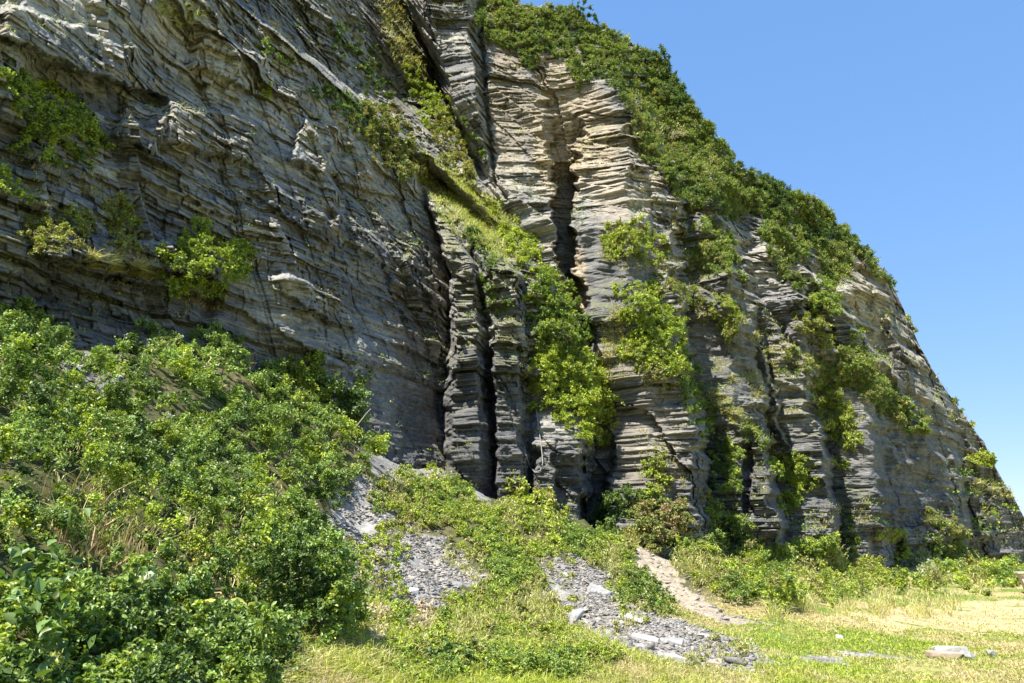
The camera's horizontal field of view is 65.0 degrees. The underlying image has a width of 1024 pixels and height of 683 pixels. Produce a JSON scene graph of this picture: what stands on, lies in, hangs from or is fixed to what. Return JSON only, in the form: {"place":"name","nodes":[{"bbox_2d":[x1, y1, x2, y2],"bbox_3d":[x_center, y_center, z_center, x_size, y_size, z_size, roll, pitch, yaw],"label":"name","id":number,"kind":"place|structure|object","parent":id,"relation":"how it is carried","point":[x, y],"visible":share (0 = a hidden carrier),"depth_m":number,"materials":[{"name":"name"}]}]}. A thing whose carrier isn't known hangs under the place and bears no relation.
{"place":"outdoors","nodes":[
{"label":"outdoors","id":0,"kind":"place"},
{"bbox_2d":[0,0,1023,572],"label":"cliff","id":1,"kind":"structure","parent":0,"point":[380,300],"depth_m":31.50,"materials":[{"name":"stone"}]},
{"bbox_2d":[0,163,37,206],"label":"shrub","id":2,"kind":"object","parent":1,"relation":"on","point":[18,192],"visible":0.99,"depth_m":16.42,"materials":[{"name":"green plant"}]},
{"bbox_2d":[0,65,115,170],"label":"shrub","id":3,"kind":"object","parent":1,"relation":"on","point":[63,125],"visible":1,"depth_m":18.13,"materials":[{"name":"green plant"}]},
{"bbox_2d":[26,150,123,213],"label":"grass tuft","id":4,"kind":"object","parent":1,"relation":"on","point":[68,177],"visible":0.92,"depth_m":18.64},
{"bbox_2d":[15,190,146,259],"bbox_3d":[-9.512,-2.615,18.221,1.707,3.025,4.314,0,-15,0],"label":"shrub","id":5,"kind":"object","parent":1,"relation":"on","point":[120,217],"visible":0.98,"depth_m":17.73,"materials":[{"name":"green plant"}]},
{"bbox_2d":[84,247,165,283],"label":"grass tuft","id":6,"kind":"object","parent":1,"relation":"on","point":[96,264],"visible":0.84,"depth_m":18.84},
{"bbox_2d":[154,0,209,27],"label":"grass tuft","id":7,"kind":"object","parent":1,"relation":"on","point":[160,10],"visible":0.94,"depth_m":24.23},
{"bbox_2d":[150,214,257,302],"bbox_3d":[-8.241,-2.231,21.695,1.806,3.157,4.768,0,-15,0],"label":"shrub","id":8,"kind":"object","parent":1,"relation":"on","point":[239,268],"visible":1,"depth_m":21.21,"materials":[{"name":"green plant"}]},
{"bbox_2d":[180,284,233,311],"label":"grass tuft","id":9,"kind":"object","parent":1,"relation":"on","point":[199,300],"visible":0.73,"depth_m":22.41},
{"bbox_2d":[256,36,295,65],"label":"shrub","id":10,"kind":"object","parent":1,"relation":"on","point":[278,54],"visible":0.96,"depth_m":28.65,"materials":[{"name":"green plant"}]},
{"bbox_2d":[283,348,332,401],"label":"shrub","id":11,"kind":"object","parent":1,"relation":"on","point":[302,374],"visible":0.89,"depth_m":24.21,"materials":[{"name":"green plant"}]},
{"bbox_2d":[306,83,372,133],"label":"creeper","id":12,"kind":"object","parent":1,"relation":"attached to","point":[344,104],"visible":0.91,"depth_m":32.90,"materials":[{"name":"green plant"}]},
{"bbox_2d":[354,366,374,386],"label":"shrub","id":13,"kind":"object","parent":1,"relation":"on","point":[363,380],"visible":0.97,"depth_m":26.13,"materials":[{"name":"green plant"}]},
{"bbox_2d":[326,20,407,117],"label":"creeper","id":14,"kind":"object","parent":1,"relation":"attached to","point":[365,66],"visible":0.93,"depth_m":41.22,"materials":[{"name":"green plant"}]},
{"bbox_2d":[347,99,433,183],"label":"shrub","id":15,"kind":"object","parent":1,"relation":"on","point":[398,145],"visible":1,"depth_m":36.06,"materials":[{"name":"green plant"}]},
{"bbox_2d":[376,0,426,82],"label":"grass tuft","id":16,"kind":"object","parent":1,"relation":"on","point":[416,57],"visible":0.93,"depth_m":48.40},
{"bbox_2d":[399,62,454,132],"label":"shrub","id":17,"kind":"object","parent":1,"relation":"on","point":[431,99],"visible":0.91,"depth_m":46.82,"materials":[{"name":"green plant"}]},
{"bbox_2d":[420,102,477,183],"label":"shrub","id":18,"kind":"object","parent":1,"relation":"on","point":[466,166],"visible":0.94,"depth_m":42.03,"materials":[{"name":"green plant"}]},
{"bbox_2d":[415,148,520,261],"bbox_3d":[-1.898,-6.028,37.199,4.968,8.554,8.935,14,-20,-43],"label":"grass tuft","id":19,"kind":"object","parent":1,"relation":"on","point":[452,198],"visible":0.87,"depth_m":37.87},
{"bbox_2d":[453,108,486,159],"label":"creeper","id":20,"kind":"object","parent":1,"relation":"attached to","point":[467,138],"visible":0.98,"depth_m":40.00,"materials":[{"name":"green plant"}]},
{"bbox_2d":[461,224,493,269],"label":"creeper","id":21,"kind":"object","parent":1,"relation":"attached to","point":[471,239],"visible":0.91,"depth_m":33.32,"materials":[{"name":"green plant"}]},
{"bbox_2d":[478,253,513,316],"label":"creeper","id":22,"kind":"object","parent":1,"relation":"attached to","point":[487,286],"visible":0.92,"depth_m":30.66,"materials":[{"name":"green plant"}]},
{"bbox_2d":[0,0,1023,566],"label":"ledge grass","id":23,"kind":"structure","parent":1,"relation":"on","point":[964,472],"depth_m":37.47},
{"bbox_2d":[495,214,543,272],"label":"shrub","id":24,"kind":"object","parent":1,"relation":"on","point":[528,243],"visible":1,"depth_m":35.60,"materials":[{"name":"green plant"}]},
{"bbox_2d":[519,358,542,398],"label":"shrub","id":25,"kind":"object","parent":1,"relation":"on","point":[528,368],"visible":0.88,"depth_m":30.16,"materials":[{"name":"green plant"}]},
{"bbox_2d":[520,264,581,312],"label":"shrub","id":26,"kind":"object","parent":1,"relation":"on","point":[547,273],"visible":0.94,"depth_m":32.68,"materials":[{"name":"green plant"}]},
{"bbox_2d":[524,298,594,360],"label":"shrub","id":27,"kind":"object","parent":1,"relation":"on","point":[550,325],"visible":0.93,"depth_m":31.67,"materials":[{"name":"green plant"}]},
{"bbox_2d":[526,339,624,449],"bbox_3d":[2.934,2.118,31.131,5.248,4.185,3.117,14,-20,-43],"label":"shrub","id":28,"kind":"object","parent":1,"relation":"on","point":[589,392],"visible":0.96,"depth_m":30.43,"materials":[{"name":"green plant"}]},
{"bbox_2d":[572,0,599,23],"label":"shrub","id":29,"kind":"object","parent":1,"relation":"on","point":[589,7],"visible":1,"depth_m":47.45,"materials":[{"name":"green plant"}]},
{"bbox_2d":[594,303,637,379],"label":"grass tuft","id":30,"kind":"object","parent":1,"relation":"on","point":[613,337],"visible":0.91,"depth_m":32.67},
{"bbox_2d":[599,245,667,274],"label":"grass tuft","id":31,"kind":"object","parent":1,"relation":"on","point":[627,261],"visible":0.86,"depth_m":34.67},
{"bbox_2d":[599,214,671,265],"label":"shrub","id":32,"kind":"object","parent":1,"relation":"on","point":[616,237],"visible":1,"depth_m":35.07,"materials":[{"name":"green plant"}]},
{"bbox_2d":[611,278,662,307],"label":"shrub","id":33,"kind":"object","parent":1,"relation":"on","point":[646,286],"visible":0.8,"depth_m":33.57,"materials":[{"name":"green plant"}]},
{"bbox_2d":[637,270,666,313],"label":"shrub","id":34,"kind":"object","parent":1,"relation":"on","point":[659,275],"visible":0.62,"depth_m":34.70,"materials":[{"name":"green plant"}]},
{"bbox_2d":[616,290,689,364],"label":"shrub","id":35,"kind":"object","parent":1,"relation":"on","point":[653,318],"visible":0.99,"depth_m":32.24,"materials":[{"name":"green plant"}]},
{"bbox_2d":[614,334,693,378],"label":"creeper","id":36,"kind":"object","parent":1,"relation":"attached to","point":[642,347],"visible":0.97,"depth_m":31.75,"materials":[{"name":"green plant"}]},
{"bbox_2d":[636,444,674,511],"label":"shrub","id":37,"kind":"object","parent":1,"relation":"on","point":[660,477],"visible":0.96,"depth_m":29.93,"materials":[{"name":"green plant"}]},
{"bbox_2d":[632,359,679,395],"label":"shrub","id":38,"kind":"object","parent":1,"relation":"on","point":[655,377],"visible":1,"depth_m":31.39,"materials":[{"name":"green plant"}]},
{"bbox_2d":[650,43,680,86],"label":"shrub","id":39,"kind":"object","parent":1,"relation":"on","point":[665,57],"visible":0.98,"depth_m":53.21,"materials":[{"name":"green plant"}]},
{"bbox_2d":[471,0,898,292],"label":"hilltop vegetation","id":40,"kind":"object","parent":1,"relation":"on","point":[759,196],"visible":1,"depth_m":48.55,"materials":[{"name":"green plant"}]},
{"bbox_2d":[665,276,707,317],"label":"shrub","id":41,"kind":"object","parent":1,"relation":"on","point":[680,286],"visible":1,"depth_m":36.73,"materials":[{"name":"green plant"}]},
{"bbox_2d":[668,348,717,439],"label":"creeper","id":42,"kind":"object","parent":1,"relation":"attached to","point":[700,404],"visible":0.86,"depth_m":33.20,"materials":[{"name":"green plant"}]},
{"bbox_2d":[678,524,738,561],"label":"grass tuft","id":43,"kind":"object","parent":1,"relation":"on","point":[691,533],"visible":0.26,"depth_m":29.06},
{"bbox_2d":[683,238,737,277],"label":"shrub","id":44,"kind":"object","parent":1,"relation":"on","point":[702,258],"visible":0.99,"depth_m":41.92,"materials":[{"name":"green plant"}]},
{"bbox_2d":[689,214,748,281],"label":"shrub","id":45,"kind":"object","parent":1,"relation":"on","point":[725,240],"visible":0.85,"depth_m":43.62,"materials":[{"name":"green plant"}]},
{"bbox_2d":[707,292,740,343],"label":"shrub","id":46,"kind":"object","parent":1,"relation":"on","point":[731,305],"visible":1,"depth_m":38.24,"materials":[{"name":"green plant"}]},
{"bbox_2d":[708,434,749,496],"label":"shrub","id":47,"kind":"object","parent":1,"relation":"on","point":[732,471],"visible":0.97,"depth_m":35.44,"materials":[{"name":"green plant"}]},
{"bbox_2d":[706,387,755,431],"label":"grass tuft","id":48,"kind":"object","parent":1,"relation":"on","point":[723,404],"visible":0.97,"depth_m":37.16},
{"bbox_2d":[704,497,764,547],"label":"shrub","id":49,"kind":"object","parent":1,"relation":"on","point":[732,522],"visible":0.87,"depth_m":33.04,"materials":[{"name":"green plant"}]},
{"bbox_2d":[699,311,780,371],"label":"grass tuft","id":50,"kind":"object","parent":1,"relation":"on","point":[743,322],"visible":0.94,"depth_m":42.10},
{"bbox_2d":[725,366,764,397],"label":"grass tuft","id":51,"kind":"object","parent":1,"relation":"on","point":[751,376],"visible":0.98,"depth_m":38.31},
{"bbox_2d":[739,424,770,450],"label":"shrub","id":52,"kind":"object","parent":1,"relation":"on","point":[756,434],"visible":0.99,"depth_m":36.35,"materials":[{"name":"green plant"}]},
{"bbox_2d":[766,448,820,514],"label":"shrub","id":53,"kind":"object","parent":1,"relation":"on","point":[799,480],"visible":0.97,"depth_m":40.30,"materials":[{"name":"green plant"}]},
{"bbox_2d":[782,345,842,393],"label":"creeper","id":54,"kind":"object","parent":1,"relation":"attached to","point":[820,365],"visible":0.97,"depth_m":45.70,"materials":[{"name":"green plant"}]},
{"bbox_2d":[790,310,837,351],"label":"shrub","id":55,"kind":"object","parent":1,"relation":"on","point":[827,340],"visible":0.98,"depth_m":46.78,"materials":[{"name":"green plant"}]},
{"bbox_2d":[804,273,845,317],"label":"shrub","id":56,"kind":"object","parent":1,"relation":"on","point":[823,295],"visible":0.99,"depth_m":50.00,"materials":[{"name":"green plant"}]},
{"bbox_2d":[810,382,865,454],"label":"creeper","id":57,"kind":"object","parent":1,"relation":"attached to","point":[840,415],"visible":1,"depth_m":46.90,"materials":[{"name":"green plant"}]},
{"bbox_2d":[840,511,861,546],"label":"creeper","id":58,"kind":"object","parent":1,"relation":"attached to","point":[856,539],"visible":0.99,"depth_m":44.09,"materials":[{"name":"green plant"}]},
{"bbox_2d":[826,340,879,390],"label":"shrub","id":59,"kind":"object","parent":1,"relation":"on","point":[867,360],"visible":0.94,"depth_m":47.61,"materials":[{"name":"green plant"}]},
{"bbox_2d":[846,233,874,265],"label":"shrub","id":60,"kind":"object","parent":1,"relation":"on","point":[866,257],"visible":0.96,"depth_m":62.55,"materials":[{"name":"green plant"}]},
{"bbox_2d":[875,526,908,543],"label":"shrub","id":61,"kind":"object","parent":1,"relation":"on","point":[899,532],"visible":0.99,"depth_m":48.11,"materials":[{"name":"green plant"}]},
{"bbox_2d":[858,368,933,436],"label":"creeper","id":62,"kind":"object","parent":1,"relation":"attached to","point":[885,387],"visible":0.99,"depth_m":54.09,"materials":[{"name":"green plant"}]},
{"bbox_2d":[890,543,915,566],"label":"shrub","id":63,"kind":"object","parent":1,"relation":"on","point":[906,553],"visible":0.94,"depth_m":50.10,"materials":[{"name":"green plant"}]},
{"bbox_2d":[918,506,972,543],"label":"shrub","id":64,"kind":"object","parent":1,"relation":"on","point":[939,523],"visible":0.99,"depth_m":54.09,"materials":[{"name":"green plant"}]},
{"bbox_2d":[965,448,997,469],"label":"shrub","id":65,"kind":"object","parent":1,"relation":"on","point":[989,458],"visible":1,"depth_m":77.76,"materials":[{"name":"green plant"}]},
{"bbox_2d":[970,477,1014,517],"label":"shrub","id":66,"kind":"object","parent":1,"relation":"on","point":[993,488],"visible":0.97,"depth_m":76.71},
{"bbox_2d":[0,342,1023,682],"bbox_3d":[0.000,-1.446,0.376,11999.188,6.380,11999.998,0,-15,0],"label":"ground","id":67,"kind":"structure","parent":0,"point":[170,384],"depth_m":15.70,"materials":[{"name":"plant"}]},
{"bbox_2d":[0,302,67,376],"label":"shrub","id":68,"kind":"object","parent":67,"relation":"on","point":[34,353],"visible":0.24,"depth_m":13.56,"materials":[{"name":"green plant"}]},
{"bbox_2d":[0,504,106,679],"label":"shrub","id":69,"kind":"object","parent":67,"relation":"on","point":[52,600],"visible":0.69,"depth_m":4.21,"materials":[{"name":"green plant"}]},
{"bbox_2d":[0,367,127,480],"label":"shrub","id":70,"kind":"object","parent":67,"relation":"on","point":[79,381],"visible":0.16,"depth_m":10.43,"materials":[{"name":"green plant"}]},
{"bbox_2d":[33,464,183,574],"bbox_3d":[-6.164,2.373,11.367,2.977,2.608,12.460,6,-16,-21],"label":"reed clump","id":71,"kind":"object","parent":67,"relation":"on","point":[95,538],"visible":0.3,"depth_m":6.70,"materials":[{"name":"green plant"}]},
{"bbox_2d":[63,580,190,681],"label":"shrub","id":72,"kind":"object","parent":67,"relation":"on","point":[94,642],"visible":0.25,"depth_m":4.69,"materials":[{"name":"green plant"}]},
{"bbox_2d":[109,564,166,609],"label":"shrub","id":73,"kind":"object","parent":67,"relation":"on","point":[152,576],"visible":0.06,"depth_m":6.05,"materials":[{"name":"green plant"}]},
{"bbox_2d":[131,315,189,383],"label":"shrub","id":74,"kind":"object","parent":67,"relation":"on","point":[169,338],"visible":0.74,"depth_m":18.76,"materials":[{"name":"green plant"}]},
{"bbox_2d":[134,410,242,504],"bbox_3d":[-6.400,1.954,15.224,2.550,2.861,10.967,5,-15,-17],"label":"shrub","id":75,"kind":"object","parent":67,"relation":"on","point":[217,425],"visible":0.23,"depth_m":12.33,"materials":[{"name":"green plant"}]},
{"bbox_2d":[0,281,391,682],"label":"thicket undergrowth","id":76,"kind":"object","parent":67,"relation":"on","point":[197,655],"visible":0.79,"depth_m":7.78,"materials":[{"name":"green plant"}]},
{"bbox_2d":[167,495,252,588],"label":"shrub","id":77,"kind":"object","parent":67,"relation":"on","point":[210,536],"visible":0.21,"depth_m":8.77,"materials":[{"name":"green plant"}]},
{"bbox_2d":[177,321,250,406],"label":"shrub","id":78,"kind":"object","parent":67,"relation":"on","point":[214,335],"visible":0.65,"depth_m":18.07,"materials":[{"name":"green plant"}]},
{"bbox_2d":[181,582,267,640],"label":"shrub","id":79,"kind":"object","parent":67,"relation":"on","point":[207,605],"visible":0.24,"depth_m":6.18,"materials":[{"name":"green plant"}]},
{"bbox_2d":[214,545,309,600],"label":"reed clump","id":80,"kind":"object","parent":67,"relation":"on","point":[230,583],"visible":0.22,"depth_m":7.77,"materials":[{"name":"green plant"}]},
{"bbox_2d":[224,364,309,461],"bbox_3d":[-5.950,1.431,19.237,2.211,3.904,9.827,4,-15,-15],"label":"shrub","id":81,"kind":"object","parent":67,"relation":"on","point":[271,376],"visible":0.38,"depth_m":17.53,"materials":[{"name":"green plant"}]},
{"bbox_2d":[219,485,330,571],"bbox_3d":[-4.825,3.773,15.826,2.761,2.257,12.759,3,-15,-11],"label":"shrub","id":82,"kind":"object","parent":67,"relation":"on","point":[290,518],"visible":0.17,"depth_m":11.10,"materials":[{"name":"green plant"}]},
{"bbox_2d":[248,574,316,671],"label":"shrub","id":83,"kind":"object","parent":67,"relation":"on","point":[295,637],"visible":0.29,"depth_m":7.57,"materials":[{"name":"green plant"}]},
{"bbox_2d":[294,464,340,522],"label":"shrub","id":84,"kind":"object","parent":67,"relation":"on","point":[310,494],"visible":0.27,"depth_m":15.12,"materials":[{"name":"green plant"}]},
{"bbox_2d":[292,407,353,486],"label":"shrub","id":85,"kind":"object","parent":67,"relation":"on","point":[330,446],"visible":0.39,"depth_m":18.45,"materials":[{"name":"green plant"}]},
{"bbox_2d":[295,529,358,636],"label":"shrub","id":86,"kind":"object","parent":67,"relation":"on","point":[317,626],"visible":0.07,"depth_m":8.03,"materials":[{"name":"green plant"}]},
{"bbox_2d":[358,583,438,649],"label":"shrub","id":87,"kind":"object","parent":67,"relation":"on","point":[408,612],"visible":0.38,"depth_m":9.83,"materials":[{"name":"green dry dead leaves"}]},
{"bbox_2d":[393,463,443,512],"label":"shrub","id":88,"kind":"object","parent":67,"relation":"on","point":[422,485],"visible":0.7,"depth_m":20.75,"materials":[{"name":"green plant"}]},
{"bbox_2d":[424,635,488,665],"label":"shrub","id":89,"kind":"object","parent":67,"relation":"on","point":[456,648],"visible":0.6,"depth_m":8.46,"materials":[{"name":"green plant"}]},
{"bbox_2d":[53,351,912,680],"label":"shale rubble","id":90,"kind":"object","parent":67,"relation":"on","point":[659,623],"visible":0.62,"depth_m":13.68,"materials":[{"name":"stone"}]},
{"bbox_2d":[382,537,412,573],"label":"shrub","id":91,"kind":"object","parent":90,"relation":"on","point":[397,551],"visible":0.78,"depth_m":14.62,"materials":[{"name":"green plant"}]},
{"bbox_2d":[342,507,501,606],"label":"scree weeds","id":92,"kind":"object","parent":90,"relation":"on","point":[400,523],"visible":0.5,"depth_m":15.29,"materials":[{"name":"green plant"}]},
{"bbox_2d":[541,547,749,671],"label":"scree weeds","id":93,"kind":"object","parent":90,"relation":"on","point":[743,648],"visible":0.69,"depth_m":12.39,"materials":[{"name":"green plant"}]},
{"bbox_2d":[353,459,683,682],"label":"bank creepers","id":94,"kind":"object","parent":67,"relation":"on","point":[545,618],"visible":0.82,"depth_m":13.56,"materials":[{"name":"green plant"}]},
{"bbox_2d":[501,475,571,545],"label":"shrub","id":95,"kind":"object","parent":67,"relation":"on","point":[527,497],"visible":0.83,"depth_m":26.57,"materials":[{"name":"green plant"}]},
{"bbox_2d":[587,583,611,594],"bbox_3d":[1.638,4.846,15.502,0.514,0.138,0.355,15,9,31],"label":"stone","id":96,"kind":"object","parent":67,"relation":"on","point":[593,587],"visible":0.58,"depth_m":15.50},
{"bbox_2d":[590,481,645,535],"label":"shrub","id":97,"kind":"object","parent":67,"relation":"on","point":[601,512],"visible":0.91,"depth_m":29.56,"materials":[{"name":"green plant"}]},
{"bbox_2d":[228,585,1023,682],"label":"lawn grass","id":98,"kind":"structure","parent":67,"relation":"on","point":[332,664],"depth_m":10.38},
{"bbox_2d":[616,565,678,617],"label":"shrub","id":99,"kind":"object","parent":67,"relation":"on","point":[653,599],"visible":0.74,"depth_m":15.55,"materials":[{"name":"green plant"}]},
{"bbox_2d":[628,496,697,554],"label":"shrub","id":100,"kind":"object","parent":67,"relation":"on","point":[675,521],"visible":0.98,"depth_m":28.73,"materials":[{"name":"green plant"}]},
{"bbox_2d":[717,560,762,606],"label":"shrub","id":101,"kind":"object","parent":67,"relation":"on","point":[722,588],"visible":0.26,"depth_m":17.41,"materials":[{"name":"green plant"}]},
{"bbox_2d":[665,528,1023,616],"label":"foot scrub","id":102,"kind":"object","parent":67,"relation":"on","point":[769,569],"visible":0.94,"depth_m":29.47,"materials":[{"name":"green plant"}]},
{"bbox_2d":[756,580,965,621],"bbox_3d":[16.591,12.071,36.651,7.542,3.247,50.533,-8,-17,27],"label":"grass drift","id":103,"kind":"object","parent":67,"relation":"on","point":[918,609],"depth_m":20.92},
{"bbox_2d":[904,547,958,576],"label":"shrub","id":104,"kind":"object","parent":67,"relation":"on","point":[921,557],"visible":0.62,"depth_m":50.76,"materials":[{"name":"green plant"}]},
{"bbox_2d":[924,650,963,658],"bbox_3d":[6.872,4.986,12.772,0.510,0.102,0.280,0,-15,5],"label":"stone block","id":105,"kind":"object","parent":67,"relation":"on","point":[935,653],"depth_m":12.66,"materials":[{"name":"brown stone"}]},
{"bbox_2d":[930,646,968,652],"bbox_3d":[7.103,5.073,13.050,0.582,0.244,0.295,-1,-15,3],"label":"stone block","id":106,"kind":"object","parent":67,"relation":"on","point":[949,648],"depth_m":12.95,"materials":[{"name":"stone"}]},
{"bbox_2d":[924,535,979,582],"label":"shrub","id":107,"kind":"object","parent":67,"relation":"on","point":[960,550],"visible":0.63,"depth_m":53.83,"materials":[{"name":"green plant"}]},
{"bbox_2d":[519,0,1023,515],"label":"sky","id":108,"kind":"structure","parent":0,"point":[905,117],"materials":[{"name":"blue"}]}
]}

